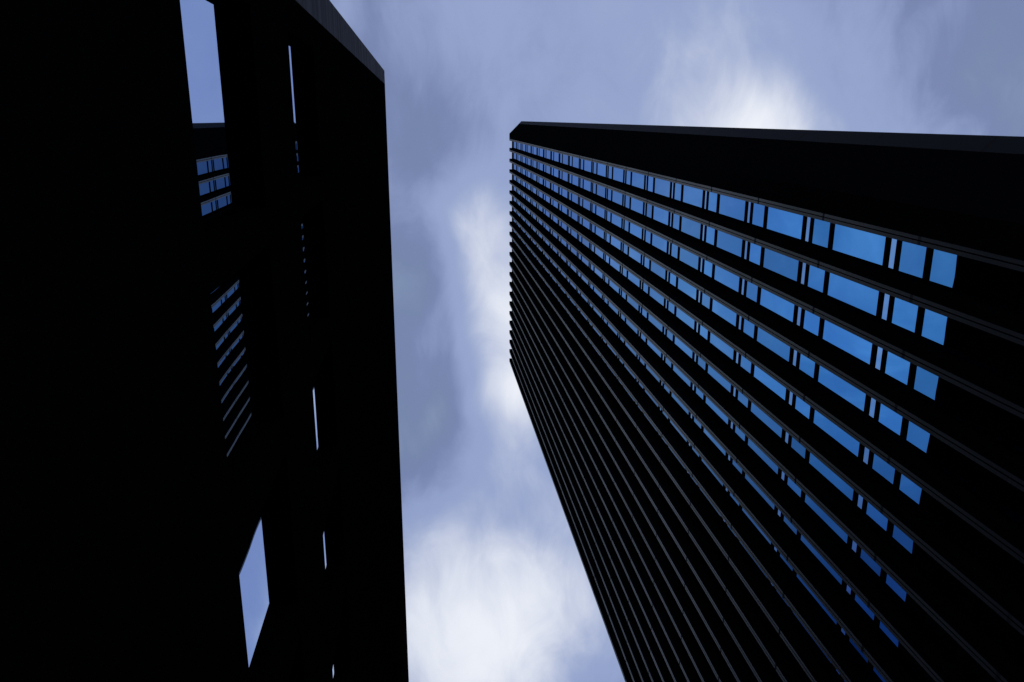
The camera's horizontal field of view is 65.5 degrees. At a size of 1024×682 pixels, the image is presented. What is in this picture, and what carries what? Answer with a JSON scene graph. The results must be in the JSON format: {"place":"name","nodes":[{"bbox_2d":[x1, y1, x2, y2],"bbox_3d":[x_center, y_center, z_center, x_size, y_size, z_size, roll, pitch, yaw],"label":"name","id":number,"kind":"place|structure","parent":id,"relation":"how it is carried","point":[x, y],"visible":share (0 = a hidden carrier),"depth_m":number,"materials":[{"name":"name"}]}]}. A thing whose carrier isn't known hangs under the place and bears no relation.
{"place":"outdoors","nodes":[
{"label":"outdoors","id":0,"kind":"place"},
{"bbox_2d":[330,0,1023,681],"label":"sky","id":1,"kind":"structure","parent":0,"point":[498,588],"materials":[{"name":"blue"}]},
{"bbox_2d":[509,121,1023,681],"bbox_3d":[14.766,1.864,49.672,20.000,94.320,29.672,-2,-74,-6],"label":"tower","id":2,"kind":"structure","parent":0,"point":[771,385],"depth_m":22.86,"materials":[{"name":"black glass"}]},
{"label":"ground","id":3,"kind":"structure","parent":0,"visible":0},
{"bbox_2d":[0,0,408,681],"bbox_3d":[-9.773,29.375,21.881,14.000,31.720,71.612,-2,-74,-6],"label":"block","id":4,"kind":"structure","parent":3,"relation":"on","point":[200,476],"depth_m":4.34,"materials":[{"name":"concrete"}]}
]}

